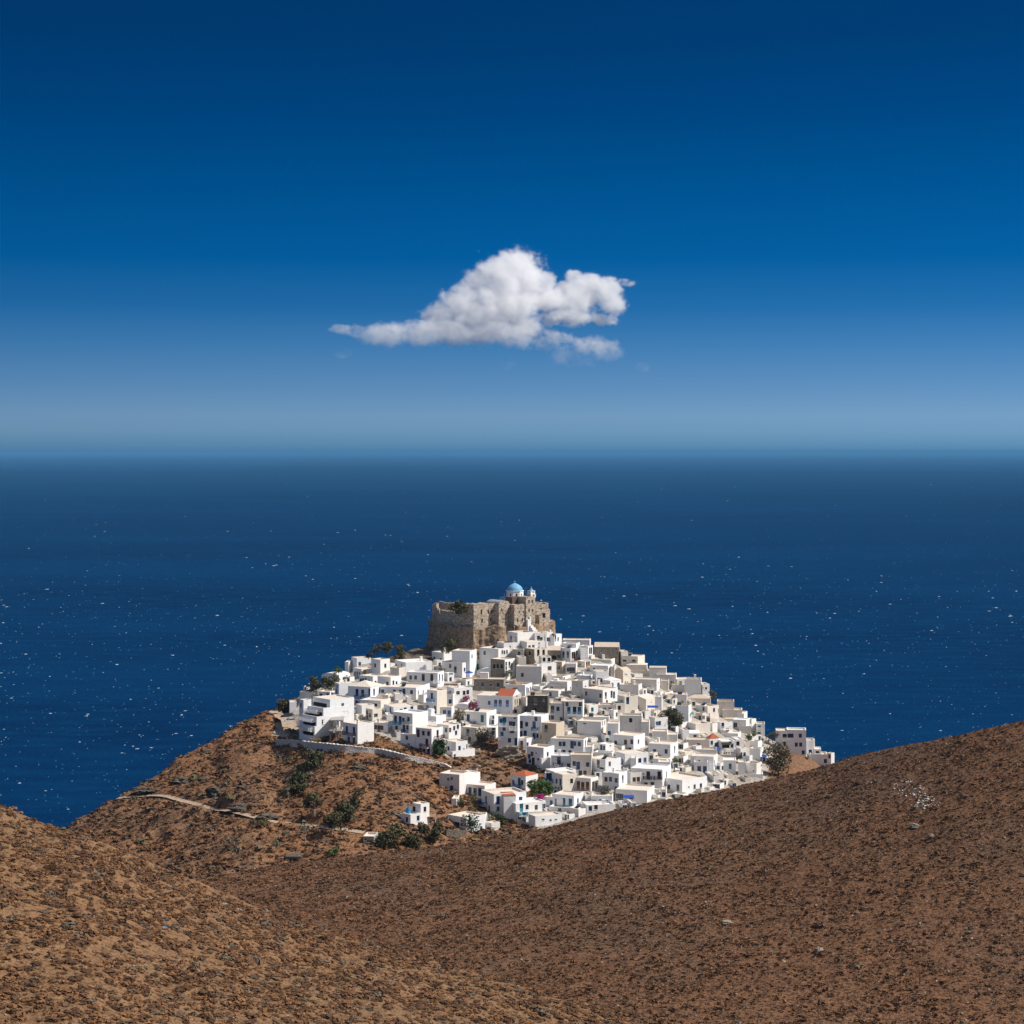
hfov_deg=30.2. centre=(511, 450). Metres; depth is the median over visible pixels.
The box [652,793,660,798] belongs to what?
house
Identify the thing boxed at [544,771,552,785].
house
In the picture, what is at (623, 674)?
house
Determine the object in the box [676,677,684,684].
house
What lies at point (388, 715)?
house
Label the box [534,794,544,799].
bougainvillea
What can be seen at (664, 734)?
house
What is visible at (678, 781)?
house
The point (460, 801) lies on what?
bush
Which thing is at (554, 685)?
house
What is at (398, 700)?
house
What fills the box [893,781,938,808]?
white rubble
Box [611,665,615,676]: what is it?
house
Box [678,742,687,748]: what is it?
house
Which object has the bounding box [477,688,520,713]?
house
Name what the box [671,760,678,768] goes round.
house
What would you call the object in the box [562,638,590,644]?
house
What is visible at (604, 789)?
bush
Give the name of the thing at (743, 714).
house
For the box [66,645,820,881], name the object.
village hill
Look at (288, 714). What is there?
parked car
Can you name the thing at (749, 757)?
house
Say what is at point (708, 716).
house
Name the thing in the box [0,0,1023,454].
sky
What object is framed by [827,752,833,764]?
house
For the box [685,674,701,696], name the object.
house
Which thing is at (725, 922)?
boulder
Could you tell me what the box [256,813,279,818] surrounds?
boulder
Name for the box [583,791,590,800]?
house
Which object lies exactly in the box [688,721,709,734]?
house
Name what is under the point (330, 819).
tree
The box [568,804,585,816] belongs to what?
house
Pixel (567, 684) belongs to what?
house
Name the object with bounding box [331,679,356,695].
house
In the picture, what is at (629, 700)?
house
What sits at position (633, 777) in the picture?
house
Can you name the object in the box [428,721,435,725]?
house
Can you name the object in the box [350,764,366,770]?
boulder
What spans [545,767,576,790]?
house
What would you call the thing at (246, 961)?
dry scrub
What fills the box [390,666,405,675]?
house
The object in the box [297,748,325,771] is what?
bush
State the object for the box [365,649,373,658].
bush
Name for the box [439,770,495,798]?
house
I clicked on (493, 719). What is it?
house
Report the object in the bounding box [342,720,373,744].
house
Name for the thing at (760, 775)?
house
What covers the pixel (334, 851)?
bush
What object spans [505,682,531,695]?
house
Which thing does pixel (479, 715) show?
house
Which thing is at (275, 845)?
tree
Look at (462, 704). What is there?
house
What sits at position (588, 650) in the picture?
house
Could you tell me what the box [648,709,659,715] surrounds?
house
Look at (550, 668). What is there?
house
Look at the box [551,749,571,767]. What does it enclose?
house
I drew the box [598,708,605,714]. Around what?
house
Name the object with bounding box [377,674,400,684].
house
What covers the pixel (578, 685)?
house
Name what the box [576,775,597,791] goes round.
house
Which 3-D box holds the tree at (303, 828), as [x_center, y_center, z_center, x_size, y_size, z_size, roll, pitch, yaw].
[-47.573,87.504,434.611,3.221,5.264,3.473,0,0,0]
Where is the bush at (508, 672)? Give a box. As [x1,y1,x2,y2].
[503,670,512,678]
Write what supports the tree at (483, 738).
on the village hill at (800, 763)
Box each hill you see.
[0,807,630,1023]
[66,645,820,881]
[205,722,1023,1023]
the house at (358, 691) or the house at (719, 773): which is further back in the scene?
the house at (358, 691)
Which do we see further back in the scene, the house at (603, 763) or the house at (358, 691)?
the house at (358, 691)
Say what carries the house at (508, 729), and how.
on the village hill at (800, 763)
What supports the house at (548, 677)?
on the village hill at (800, 763)
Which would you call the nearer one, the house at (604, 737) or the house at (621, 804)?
the house at (621, 804)
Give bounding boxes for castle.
[432,596,549,655]
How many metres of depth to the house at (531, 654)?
594.85 m
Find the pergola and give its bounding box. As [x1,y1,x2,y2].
[721,742,730,754]
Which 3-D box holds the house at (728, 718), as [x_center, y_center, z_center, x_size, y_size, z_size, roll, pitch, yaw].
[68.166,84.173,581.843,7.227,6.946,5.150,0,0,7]
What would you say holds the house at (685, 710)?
on the village hill at (800, 763)
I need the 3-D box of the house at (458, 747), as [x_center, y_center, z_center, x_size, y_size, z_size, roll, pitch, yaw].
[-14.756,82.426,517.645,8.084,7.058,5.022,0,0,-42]
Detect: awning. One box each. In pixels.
[623,795,633,802]
[647,705,657,714]
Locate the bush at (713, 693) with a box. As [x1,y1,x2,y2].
[708,690,716,699]
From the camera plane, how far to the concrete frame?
522.00 m
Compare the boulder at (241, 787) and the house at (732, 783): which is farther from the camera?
the house at (732, 783)
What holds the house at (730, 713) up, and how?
on the village hill at (800, 763)
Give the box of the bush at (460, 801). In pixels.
[457,797,464,806]
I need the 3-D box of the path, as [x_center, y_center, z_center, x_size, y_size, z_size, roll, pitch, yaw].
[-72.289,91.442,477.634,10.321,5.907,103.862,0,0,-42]
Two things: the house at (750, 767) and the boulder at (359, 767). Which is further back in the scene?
the house at (750, 767)
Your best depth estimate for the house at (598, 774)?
501.79 m
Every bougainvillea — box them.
[460,696,469,701]
[468,699,478,709]
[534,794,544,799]
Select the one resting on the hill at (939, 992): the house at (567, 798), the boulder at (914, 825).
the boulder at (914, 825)
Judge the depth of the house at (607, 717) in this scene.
547.03 m
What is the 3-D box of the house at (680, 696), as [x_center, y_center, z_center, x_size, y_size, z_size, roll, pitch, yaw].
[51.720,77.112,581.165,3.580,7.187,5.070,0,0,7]
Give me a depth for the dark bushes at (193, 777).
484.44 m
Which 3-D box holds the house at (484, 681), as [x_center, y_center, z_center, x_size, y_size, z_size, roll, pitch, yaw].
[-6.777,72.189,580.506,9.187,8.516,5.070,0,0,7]
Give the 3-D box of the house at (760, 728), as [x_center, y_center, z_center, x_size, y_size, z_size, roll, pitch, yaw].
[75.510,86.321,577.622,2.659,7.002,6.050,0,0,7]
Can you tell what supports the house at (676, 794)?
on the village hill at (800, 763)
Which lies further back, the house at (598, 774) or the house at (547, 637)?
the house at (547, 637)
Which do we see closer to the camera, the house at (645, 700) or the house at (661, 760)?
the house at (661, 760)
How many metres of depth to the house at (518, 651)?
595.32 m
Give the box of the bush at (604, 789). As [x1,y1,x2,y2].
[599,785,610,794]
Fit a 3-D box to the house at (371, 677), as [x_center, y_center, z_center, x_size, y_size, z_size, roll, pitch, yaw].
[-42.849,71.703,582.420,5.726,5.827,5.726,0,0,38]
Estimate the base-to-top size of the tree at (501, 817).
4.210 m
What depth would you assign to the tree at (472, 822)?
462.97 m
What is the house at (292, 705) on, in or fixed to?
on the village hill at (800, 763)
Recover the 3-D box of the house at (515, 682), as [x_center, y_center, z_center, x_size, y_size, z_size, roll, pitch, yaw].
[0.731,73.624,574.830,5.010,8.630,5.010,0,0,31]
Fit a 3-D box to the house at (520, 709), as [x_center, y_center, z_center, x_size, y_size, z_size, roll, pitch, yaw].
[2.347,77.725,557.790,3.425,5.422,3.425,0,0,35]
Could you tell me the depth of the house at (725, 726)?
561.22 m
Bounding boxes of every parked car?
[281,713,294,716]
[284,718,295,721]
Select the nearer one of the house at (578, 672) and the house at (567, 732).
the house at (567, 732)
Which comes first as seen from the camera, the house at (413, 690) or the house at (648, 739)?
the house at (648, 739)
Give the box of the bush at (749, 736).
[745,732,755,740]
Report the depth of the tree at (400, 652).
600.41 m
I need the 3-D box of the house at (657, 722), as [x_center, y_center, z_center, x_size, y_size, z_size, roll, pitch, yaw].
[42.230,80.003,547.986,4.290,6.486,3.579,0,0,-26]
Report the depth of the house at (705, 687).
589.65 m
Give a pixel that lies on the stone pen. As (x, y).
(294, 856)
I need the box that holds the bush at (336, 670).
[332,666,342,673]
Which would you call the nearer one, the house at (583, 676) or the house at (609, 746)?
the house at (609, 746)
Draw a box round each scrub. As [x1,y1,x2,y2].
[0,803,629,1023]
[68,696,544,879]
[201,720,1023,1023]
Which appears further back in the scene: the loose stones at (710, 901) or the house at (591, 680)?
the house at (591, 680)
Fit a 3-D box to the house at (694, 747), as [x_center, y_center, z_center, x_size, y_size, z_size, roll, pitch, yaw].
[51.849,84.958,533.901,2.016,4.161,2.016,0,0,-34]
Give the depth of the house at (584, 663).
594.69 m
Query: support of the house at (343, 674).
on the village hill at (800, 763)
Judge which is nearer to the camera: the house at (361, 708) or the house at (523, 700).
the house at (361, 708)
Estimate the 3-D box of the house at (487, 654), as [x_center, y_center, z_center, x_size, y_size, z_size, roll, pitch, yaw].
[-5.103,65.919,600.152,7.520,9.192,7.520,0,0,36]
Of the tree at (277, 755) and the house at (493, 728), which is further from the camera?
the house at (493, 728)
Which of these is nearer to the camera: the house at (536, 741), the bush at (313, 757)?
the bush at (313, 757)
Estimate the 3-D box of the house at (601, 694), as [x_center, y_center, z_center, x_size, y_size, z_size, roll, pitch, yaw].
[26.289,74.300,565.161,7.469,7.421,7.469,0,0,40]
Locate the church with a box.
[499,581,535,599]
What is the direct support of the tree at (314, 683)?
on the village hill at (800, 763)
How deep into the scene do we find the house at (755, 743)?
553.34 m
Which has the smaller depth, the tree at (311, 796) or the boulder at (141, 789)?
the tree at (311, 796)
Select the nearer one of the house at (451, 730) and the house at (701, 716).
the house at (451, 730)
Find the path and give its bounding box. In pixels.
[117,794,364,833]
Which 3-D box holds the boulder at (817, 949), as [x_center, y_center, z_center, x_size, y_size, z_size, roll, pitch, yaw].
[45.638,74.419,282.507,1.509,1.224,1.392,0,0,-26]
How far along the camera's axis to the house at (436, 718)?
539.65 m
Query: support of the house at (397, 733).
on the village hill at (800, 763)
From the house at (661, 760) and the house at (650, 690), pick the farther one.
the house at (650, 690)
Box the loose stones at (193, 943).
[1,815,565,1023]
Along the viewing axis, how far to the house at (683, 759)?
520.41 m
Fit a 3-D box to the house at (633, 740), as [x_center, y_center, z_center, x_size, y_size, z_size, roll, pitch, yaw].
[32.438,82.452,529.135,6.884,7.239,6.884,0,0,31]
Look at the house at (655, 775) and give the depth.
495.14 m
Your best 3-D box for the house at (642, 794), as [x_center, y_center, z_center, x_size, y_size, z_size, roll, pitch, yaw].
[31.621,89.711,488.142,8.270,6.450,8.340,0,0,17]
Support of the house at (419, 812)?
on the village hill at (800, 763)
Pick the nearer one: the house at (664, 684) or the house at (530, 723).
the house at (530, 723)
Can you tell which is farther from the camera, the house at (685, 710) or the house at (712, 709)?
the house at (712, 709)
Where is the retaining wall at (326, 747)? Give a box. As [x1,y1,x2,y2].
[275,739,451,767]
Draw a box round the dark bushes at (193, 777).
[60,712,501,879]
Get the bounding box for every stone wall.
[445,829,465,837]
[517,763,540,771]
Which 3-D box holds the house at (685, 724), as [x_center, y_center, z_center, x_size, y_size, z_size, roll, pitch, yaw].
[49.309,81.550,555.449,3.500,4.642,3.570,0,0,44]
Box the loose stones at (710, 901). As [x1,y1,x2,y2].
[220,735,1023,1023]
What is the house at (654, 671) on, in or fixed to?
on the village hill at (800, 763)
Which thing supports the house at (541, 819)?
on the village hill at (800, 763)
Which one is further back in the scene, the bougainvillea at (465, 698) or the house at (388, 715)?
the bougainvillea at (465, 698)
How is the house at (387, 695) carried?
on the village hill at (800, 763)
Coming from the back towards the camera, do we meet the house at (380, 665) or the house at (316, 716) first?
the house at (380, 665)
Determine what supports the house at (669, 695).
on the village hill at (800, 763)
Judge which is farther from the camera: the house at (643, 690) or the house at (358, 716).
the house at (643, 690)
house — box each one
[289,700,296,712]
[298,694,353,741]
[300,690,317,698]
[318,690,334,695]
[322,671,349,687]
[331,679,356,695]
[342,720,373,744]
[344,676,353,681]
[345,660,350,672]
[348,680,381,702]
[351,656,370,671]
[353,666,370,676]
[354,714,362,719]
[356,703,373,715]
[359,673,382,681]
[360,697,390,707]
[366,707,381,720]
[371,658,389,673]
[374,718,390,731]
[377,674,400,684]
[379,682,429,699]
[384,693,390,697]
[384,703,416,713]
[385,712,390,719]
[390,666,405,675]
[390,709,427,733]
[393,692,402,699]
[394,699,402,702]
[394,801,428,824]
[395,656,431,672]
[395,729,400,737]
[401,725,444,755]
[405,695,410,703]
[407,670,443,686]
[418,694,426,703]
[423,702,428,708]
[426,688,446,713]
[427,708,445,724]
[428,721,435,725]
[432,648,451,660]
[432,665,438,669]
[433,659,442,667]
[437,722,460,738]
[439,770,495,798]
[441,705,453,716]
[442,660,475,677]
[443,718,456,722]
[444,672,453,681]
[444,681,460,685]
[445,739,474,756]
[447,683,471,704]
[447,692,453,704]
[448,811,484,831]
[452,649,476,676]
[455,701,471,709]
[458,678,471,685]
[461,724,485,742]
[464,707,495,725]
[474,672,505,691]
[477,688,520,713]
[478,787,525,818]
[479,644,509,668]
[487,725,497,739]
[490,714,498,724]
[491,657,514,679]
[497,638,519,657]
[498,714,519,748]
[503,680,521,689]
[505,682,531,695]
[507,630,533,642]
[511,770,537,791]
[513,648,523,671]
[513,797,547,823]
[514,705,526,713]
[516,655,525,664]
[516,664,542,683]
[519,736,533,750]
[520,640,544,647]
[520,710,548,738]
[521,696,526,705]
[524,645,546,663]
[524,811,561,826]
[527,692,548,712]
[527,744,553,769]
[532,684,546,689]
[534,631,543,640]
[534,662,555,676]
[534,739,545,743]
[539,655,550,663]
[539,720,563,744]
[542,688,564,697]
[543,631,552,647]
[544,673,551,681]
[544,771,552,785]
[544,790,582,811]
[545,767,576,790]
[547,646,560,661]
[547,678,562,688]
[548,630,559,645]
[549,679,571,690]
[550,701,563,720]
[551,736,587,752]
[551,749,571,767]
[552,674,570,679]
[553,660,565,672]
[554,697,565,700]
[561,642,579,661]
[561,812,576,819]
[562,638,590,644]
[564,699,583,720]
[564,730,571,734]
[566,662,576,673]
[566,718,572,723]
[568,693,582,698]
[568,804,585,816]
[571,752,592,776]
[572,679,588,694]
[572,718,578,726]
[576,671,592,679]
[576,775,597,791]
[577,668,592,674]
[577,718,605,737]
[578,660,590,667]
[579,645,592,658]
[579,647,584,659]
[582,799,614,813]
[583,686,617,702]
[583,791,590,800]
[584,703,597,713]
[584,713,609,721]
[584,744,593,751]
[588,678,594,683]
[588,737,597,741]
[589,679,611,686]
[590,663,612,674]
[591,654,614,664]
[591,792,613,802]
[592,754,620,771]
[592,770,601,777]
[593,669,608,684]
[594,642,619,664]
[594,750,614,755]
[598,702,614,710]
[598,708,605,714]
[598,742,613,750]
[601,733,608,741]
[602,768,626,790]
[603,677,620,688]
[607,721,619,740]
[609,709,617,718]
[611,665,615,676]
[612,701,624,712]
[612,731,644,749]
[614,744,626,749]
[615,666,630,682]
[615,749,647,766]
[616,784,653,803]
[617,692,637,712]
[618,800,626,808]
[619,650,627,665]
[620,680,641,694]
[620,713,649,735]
[622,652,644,666]
[626,662,647,670]
[626,770,640,783]
[627,799,635,806]
[631,669,648,675]
[631,673,642,676]
[631,677,659,690]
[631,763,670,789]
[638,693,655,709]
[641,688,646,693]
[642,710,650,718]
[645,736,653,743]
[646,687,653,694]
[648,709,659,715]
[648,737,677,757]
[649,666,666,677]
[649,715,667,728]
[649,752,657,761]
[651,692,661,710]
[652,729,677,740]
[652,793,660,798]
[653,756,671,763]
[657,673,676,685]
[661,679,668,690]
[661,786,666,797]
[662,693,674,698]
[665,771,706,792]
[666,698,676,703]
[671,680,684,692]
[671,725,678,731]
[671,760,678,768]
[671,792,687,797]
[674,754,687,763]
[675,691,686,703]
[675,702,691,721]
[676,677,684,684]
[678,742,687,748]
[678,749,692,754]
[678,766,690,771]
[679,721,688,728]
[679,727,688,741]
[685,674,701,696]
[686,737,708,746]
[687,693,710,703]
[687,699,695,707]
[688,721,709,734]
[689,730,698,736]
[690,753,717,772]
[691,745,701,749]
[696,702,718,719]
[696,712,705,721]
[696,747,716,753]
[696,788,703,792]
[701,682,709,696]
[705,733,719,746]
[705,771,716,776]
[705,786,714,790]
[706,713,710,721]
[709,722,717,731]
[709,773,717,781]
[710,782,723,788]
[714,770,723,776]
[717,699,733,716]
[717,721,732,732]
[717,738,735,754]
[717,762,723,771]
[718,778,727,784]
[721,731,740,737]
[721,754,735,756]
[723,708,741,717]
[723,757,735,773]
[724,717,737,720]
[724,772,732,778]
[728,780,736,786]
[731,737,743,746]
[732,717,750,733]
[736,747,746,758]
[737,711,746,717]
[738,759,761,774]
[740,775,750,781]
[744,740,749,748]
[745,734,760,739]
[745,771,762,778]
[746,755,752,760]
[749,718,755,731]
[750,740,761,746]
[750,747,762,759]
[756,721,764,736]
[760,754,765,763]
[776,727,805,755]
[806,738,814,755]
[810,752,826,765]
[814,747,820,753]
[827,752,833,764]
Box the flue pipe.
[356,719,358,743]
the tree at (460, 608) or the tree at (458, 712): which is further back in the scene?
the tree at (460, 608)
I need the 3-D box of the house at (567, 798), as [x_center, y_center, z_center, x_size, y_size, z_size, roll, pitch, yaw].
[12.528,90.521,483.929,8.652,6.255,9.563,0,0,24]
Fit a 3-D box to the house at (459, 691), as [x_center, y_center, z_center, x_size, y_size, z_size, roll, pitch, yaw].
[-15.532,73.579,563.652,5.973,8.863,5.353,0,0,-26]
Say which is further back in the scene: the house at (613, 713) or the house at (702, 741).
the house at (613, 713)
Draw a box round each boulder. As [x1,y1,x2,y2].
[133,786,160,793]
[171,777,190,784]
[198,776,210,781]
[201,749,211,753]
[205,786,223,796]
[227,803,246,811]
[235,785,247,788]
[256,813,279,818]
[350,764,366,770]
[491,745,525,760]
[720,920,733,924]
[814,947,823,953]
[909,823,919,828]
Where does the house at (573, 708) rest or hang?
on the village hill at (800, 763)
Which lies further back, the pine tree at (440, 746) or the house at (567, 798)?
the pine tree at (440, 746)
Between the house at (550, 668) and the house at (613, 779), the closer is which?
the house at (613, 779)
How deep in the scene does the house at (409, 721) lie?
524.39 m
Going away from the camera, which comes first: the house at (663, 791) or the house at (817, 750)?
the house at (663, 791)
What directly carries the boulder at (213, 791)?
on the village hill at (800, 763)
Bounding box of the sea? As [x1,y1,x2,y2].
[0,455,1023,827]
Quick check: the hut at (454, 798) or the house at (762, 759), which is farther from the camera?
the house at (762, 759)
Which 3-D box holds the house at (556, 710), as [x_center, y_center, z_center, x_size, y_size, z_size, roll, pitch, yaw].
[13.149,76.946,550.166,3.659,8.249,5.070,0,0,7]
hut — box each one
[363,832,377,843]
[451,795,458,805]
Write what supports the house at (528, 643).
on the village hill at (800, 763)
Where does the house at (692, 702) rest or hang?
on the village hill at (800, 763)
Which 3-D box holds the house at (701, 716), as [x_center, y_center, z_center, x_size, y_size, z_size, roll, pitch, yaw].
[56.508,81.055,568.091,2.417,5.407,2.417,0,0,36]
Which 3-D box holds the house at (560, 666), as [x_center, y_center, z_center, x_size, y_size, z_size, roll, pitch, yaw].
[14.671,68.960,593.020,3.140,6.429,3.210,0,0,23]
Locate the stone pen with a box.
[285,853,303,860]
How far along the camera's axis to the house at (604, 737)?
527.32 m
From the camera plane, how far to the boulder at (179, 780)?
515.20 m
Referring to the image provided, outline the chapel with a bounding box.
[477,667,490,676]
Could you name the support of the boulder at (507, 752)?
on the village hill at (800, 763)
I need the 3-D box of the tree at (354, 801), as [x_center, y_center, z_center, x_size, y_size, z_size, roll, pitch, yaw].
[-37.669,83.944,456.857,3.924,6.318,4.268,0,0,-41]
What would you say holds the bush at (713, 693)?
on the village hill at (800, 763)
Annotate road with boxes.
[269,710,298,729]
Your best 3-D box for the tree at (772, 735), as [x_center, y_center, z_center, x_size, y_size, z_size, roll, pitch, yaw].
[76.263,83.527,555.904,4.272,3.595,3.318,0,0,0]
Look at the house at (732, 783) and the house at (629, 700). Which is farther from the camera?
the house at (629, 700)
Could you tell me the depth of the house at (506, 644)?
600.60 m
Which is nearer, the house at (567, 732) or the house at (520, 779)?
the house at (520, 779)
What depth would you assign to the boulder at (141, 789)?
514.17 m
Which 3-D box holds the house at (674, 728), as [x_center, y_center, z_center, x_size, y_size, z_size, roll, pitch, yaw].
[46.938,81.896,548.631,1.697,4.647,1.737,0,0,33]
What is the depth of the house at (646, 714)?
555.55 m
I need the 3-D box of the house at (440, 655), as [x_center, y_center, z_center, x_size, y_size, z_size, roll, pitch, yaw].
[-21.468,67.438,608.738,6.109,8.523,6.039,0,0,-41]
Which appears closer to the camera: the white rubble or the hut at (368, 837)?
the white rubble
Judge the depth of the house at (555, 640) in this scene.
606.86 m
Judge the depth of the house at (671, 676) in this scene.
595.98 m
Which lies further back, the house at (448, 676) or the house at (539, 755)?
the house at (448, 676)
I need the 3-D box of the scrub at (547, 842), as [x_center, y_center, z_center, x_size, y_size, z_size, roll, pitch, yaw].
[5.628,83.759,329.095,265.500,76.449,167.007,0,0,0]
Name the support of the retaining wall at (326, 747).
on the village hill at (800, 763)
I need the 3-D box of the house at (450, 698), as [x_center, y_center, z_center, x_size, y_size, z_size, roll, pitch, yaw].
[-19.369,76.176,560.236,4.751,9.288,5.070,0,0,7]
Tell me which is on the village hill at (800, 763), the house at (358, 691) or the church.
the house at (358, 691)
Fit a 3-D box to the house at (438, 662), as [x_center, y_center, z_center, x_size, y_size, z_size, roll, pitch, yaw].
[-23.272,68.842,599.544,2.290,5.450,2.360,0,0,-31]
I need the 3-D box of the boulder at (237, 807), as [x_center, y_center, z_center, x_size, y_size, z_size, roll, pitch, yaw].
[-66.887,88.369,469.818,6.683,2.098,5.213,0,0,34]
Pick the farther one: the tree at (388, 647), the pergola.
the tree at (388, 647)
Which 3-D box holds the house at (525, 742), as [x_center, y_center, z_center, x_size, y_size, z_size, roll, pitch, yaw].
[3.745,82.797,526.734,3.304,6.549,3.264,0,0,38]
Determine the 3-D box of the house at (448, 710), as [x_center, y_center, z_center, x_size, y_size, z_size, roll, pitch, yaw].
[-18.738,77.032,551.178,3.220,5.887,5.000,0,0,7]
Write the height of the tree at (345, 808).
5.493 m
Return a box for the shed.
[485,820,499,829]
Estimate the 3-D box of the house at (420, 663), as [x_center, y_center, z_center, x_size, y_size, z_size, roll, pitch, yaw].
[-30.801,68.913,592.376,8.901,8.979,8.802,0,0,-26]
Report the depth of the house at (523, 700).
561.73 m
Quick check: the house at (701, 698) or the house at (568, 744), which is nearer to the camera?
the house at (568, 744)
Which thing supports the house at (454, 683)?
on the village hill at (800, 763)
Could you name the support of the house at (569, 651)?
on the village hill at (800, 763)
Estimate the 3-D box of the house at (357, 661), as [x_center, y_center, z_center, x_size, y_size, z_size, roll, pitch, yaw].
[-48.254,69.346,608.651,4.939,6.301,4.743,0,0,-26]
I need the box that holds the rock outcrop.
[425,619,555,657]
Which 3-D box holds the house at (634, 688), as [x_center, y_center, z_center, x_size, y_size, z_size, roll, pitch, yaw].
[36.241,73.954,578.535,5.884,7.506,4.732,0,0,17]
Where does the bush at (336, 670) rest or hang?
on the village hill at (800, 763)
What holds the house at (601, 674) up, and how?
on the village hill at (800, 763)
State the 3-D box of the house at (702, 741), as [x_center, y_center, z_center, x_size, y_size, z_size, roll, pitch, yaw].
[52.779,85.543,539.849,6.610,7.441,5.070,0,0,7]
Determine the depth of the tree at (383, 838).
433.97 m
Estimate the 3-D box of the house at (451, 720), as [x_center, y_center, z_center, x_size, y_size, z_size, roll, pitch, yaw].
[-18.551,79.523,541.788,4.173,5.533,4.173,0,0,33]
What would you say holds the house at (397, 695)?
on the village hill at (800, 763)
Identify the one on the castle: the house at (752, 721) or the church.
the church
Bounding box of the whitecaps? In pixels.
[0,482,1023,818]
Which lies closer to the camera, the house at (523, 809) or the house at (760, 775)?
the house at (523, 809)
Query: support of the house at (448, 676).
on the village hill at (800, 763)
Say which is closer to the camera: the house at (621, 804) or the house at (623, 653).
the house at (621, 804)
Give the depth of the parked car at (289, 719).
562.74 m
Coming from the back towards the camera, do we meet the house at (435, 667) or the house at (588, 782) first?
the house at (435, 667)
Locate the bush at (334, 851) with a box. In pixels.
[328,846,339,855]
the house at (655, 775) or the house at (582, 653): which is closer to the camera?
the house at (655, 775)
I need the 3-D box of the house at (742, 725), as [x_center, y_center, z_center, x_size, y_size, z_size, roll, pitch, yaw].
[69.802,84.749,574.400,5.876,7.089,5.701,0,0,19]
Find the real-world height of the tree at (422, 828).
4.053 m
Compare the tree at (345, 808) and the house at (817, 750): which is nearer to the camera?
the tree at (345, 808)
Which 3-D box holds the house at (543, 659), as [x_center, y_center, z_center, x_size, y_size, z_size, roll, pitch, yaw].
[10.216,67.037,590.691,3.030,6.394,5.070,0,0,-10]
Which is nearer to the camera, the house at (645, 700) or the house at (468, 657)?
the house at (645, 700)
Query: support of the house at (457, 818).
on the village hill at (800, 763)
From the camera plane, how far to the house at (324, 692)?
575.02 m
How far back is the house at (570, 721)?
543.83 m
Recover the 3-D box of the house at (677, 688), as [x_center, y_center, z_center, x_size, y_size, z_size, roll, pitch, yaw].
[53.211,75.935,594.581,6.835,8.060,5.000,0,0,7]
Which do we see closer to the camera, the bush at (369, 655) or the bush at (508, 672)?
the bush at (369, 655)
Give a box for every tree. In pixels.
[224,836,241,856]
[270,835,282,853]
[274,751,282,767]
[275,697,289,713]
[281,829,288,841]
[284,770,308,793]
[284,784,291,796]
[297,823,310,841]
[303,791,322,816]
[305,676,320,691]
[318,674,339,689]
[322,811,342,834]
[333,800,355,821]
[350,786,363,809]
[373,644,382,654]
[375,822,406,847]
[382,642,392,653]
[394,644,405,658]
[401,830,424,848]
[417,822,429,834]
[427,822,442,843]
[430,738,447,755]
[439,638,457,653]
[448,600,468,614]
[453,709,465,721]
[460,813,482,832]
[469,793,475,805]
[475,727,494,746]
[488,811,504,824]
[657,706,683,727]
[762,740,793,775]
[766,730,779,741]
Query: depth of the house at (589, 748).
518.20 m
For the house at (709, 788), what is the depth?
496.73 m
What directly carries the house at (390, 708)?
on the village hill at (800, 763)
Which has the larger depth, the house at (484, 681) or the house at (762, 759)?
the house at (484, 681)
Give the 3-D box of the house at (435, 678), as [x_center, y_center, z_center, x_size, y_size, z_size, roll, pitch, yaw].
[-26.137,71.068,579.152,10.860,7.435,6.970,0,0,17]
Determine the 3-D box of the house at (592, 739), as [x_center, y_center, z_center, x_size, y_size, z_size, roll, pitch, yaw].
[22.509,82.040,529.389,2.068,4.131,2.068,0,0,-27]
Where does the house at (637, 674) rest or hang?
on the village hill at (800, 763)
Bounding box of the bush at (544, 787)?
[526,778,553,797]
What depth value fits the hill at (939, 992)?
312.60 m
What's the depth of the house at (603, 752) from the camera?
516.28 m
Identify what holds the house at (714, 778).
on the village hill at (800, 763)
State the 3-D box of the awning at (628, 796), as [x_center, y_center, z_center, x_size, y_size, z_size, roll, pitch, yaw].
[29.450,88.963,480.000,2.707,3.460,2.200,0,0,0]
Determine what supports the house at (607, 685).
on the village hill at (800, 763)
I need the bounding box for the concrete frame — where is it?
[329,716,343,741]
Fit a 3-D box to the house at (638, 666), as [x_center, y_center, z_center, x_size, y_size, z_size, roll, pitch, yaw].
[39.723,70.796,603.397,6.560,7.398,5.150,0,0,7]
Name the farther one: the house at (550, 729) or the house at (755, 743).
the house at (755, 743)
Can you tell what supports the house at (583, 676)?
on the village hill at (800, 763)
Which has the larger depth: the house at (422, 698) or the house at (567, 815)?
the house at (422, 698)
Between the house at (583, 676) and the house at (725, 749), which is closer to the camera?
the house at (725, 749)
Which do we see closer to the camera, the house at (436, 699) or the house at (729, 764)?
the house at (729, 764)
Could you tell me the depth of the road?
561.90 m
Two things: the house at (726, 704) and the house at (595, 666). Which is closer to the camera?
the house at (726, 704)
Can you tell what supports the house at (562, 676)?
on the village hill at (800, 763)
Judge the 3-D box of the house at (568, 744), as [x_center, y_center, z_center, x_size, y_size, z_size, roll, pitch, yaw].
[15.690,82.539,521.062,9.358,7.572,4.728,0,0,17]
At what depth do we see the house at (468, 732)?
530.16 m
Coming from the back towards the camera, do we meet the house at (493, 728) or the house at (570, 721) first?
the house at (570, 721)

